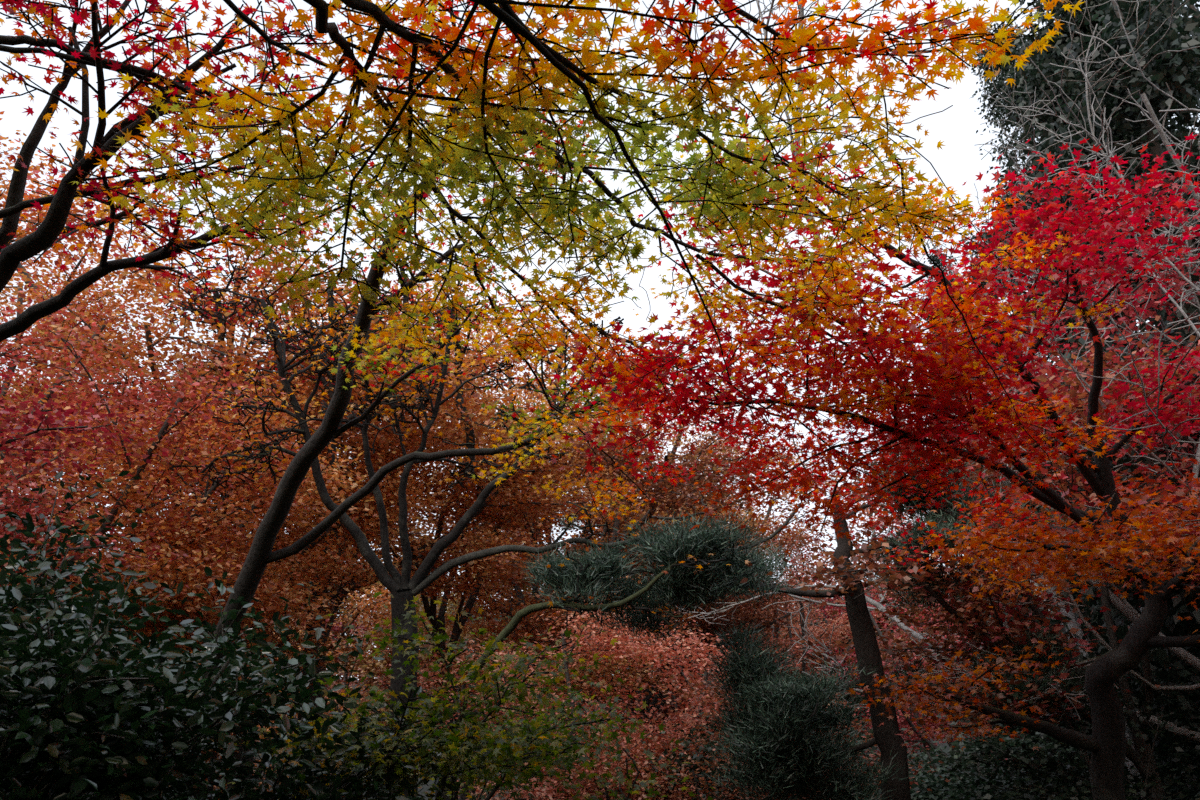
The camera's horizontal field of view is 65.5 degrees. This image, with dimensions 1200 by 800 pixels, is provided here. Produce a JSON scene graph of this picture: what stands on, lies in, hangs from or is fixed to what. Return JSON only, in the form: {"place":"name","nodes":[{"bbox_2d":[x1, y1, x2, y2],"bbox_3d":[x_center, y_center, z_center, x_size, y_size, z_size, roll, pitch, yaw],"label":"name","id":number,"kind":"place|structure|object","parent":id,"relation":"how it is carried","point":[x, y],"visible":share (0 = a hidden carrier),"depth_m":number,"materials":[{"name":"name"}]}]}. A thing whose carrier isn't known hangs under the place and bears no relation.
{"place":"outdoors","nodes":[
{"label":"outdoors","id":0,"kind":"place"},
{"bbox_2d":[0,0,1199,679],"label":"sky","id":1,"kind":"structure","parent":0,"point":[959,161],"materials":[{"name":"white"}]},
{"bbox_2d":[192,668,1156,799],"bbox_3d":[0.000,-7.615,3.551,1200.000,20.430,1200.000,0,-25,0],"label":"ground","id":2,"kind":"structure","parent":0,"point":[426,787],"depth_m":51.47,"materials":[{"name":"brown soil"}]},
{"bbox_2d":[0,462,491,799],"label":"camellia leaves","id":3,"kind":"object","parent":2,"relation":"on","point":[95,705],"visible":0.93,"depth_m":4.72,"materials":[{"name":"green plant"}]},
{"bbox_2d":[0,0,1144,569],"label":"maple leaves","id":4,"kind":"object","parent":2,"relation":"on","point":[660,58],"visible":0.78,"depth_m":3.75,"materials":[{"name":"yellow plant"}]},
{"bbox_2d":[0,0,1199,799],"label":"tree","id":5,"kind":"object","parent":2,"relation":"on","point":[1106,744],"visible":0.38,"depth_m":6.96,"materials":[{"name":"brown plant"}]},
{"bbox_2d":[0,0,1199,799],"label":"tree leaves","id":6,"kind":"object","parent":5,"relation":"attached to","point":[1174,756],"visible":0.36,"depth_m":11.98,"materials":[{"name":"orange plant"}]},
{"bbox_2d":[130,0,1199,799],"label":"maple leaves","id":7,"kind":"object","parent":2,"relation":"on","point":[508,748],"visible":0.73,"depth_m":5.94,"materials":[{"name":"red plant"}]},
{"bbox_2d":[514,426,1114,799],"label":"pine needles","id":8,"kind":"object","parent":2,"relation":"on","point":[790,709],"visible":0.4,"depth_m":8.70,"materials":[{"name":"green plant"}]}
]}

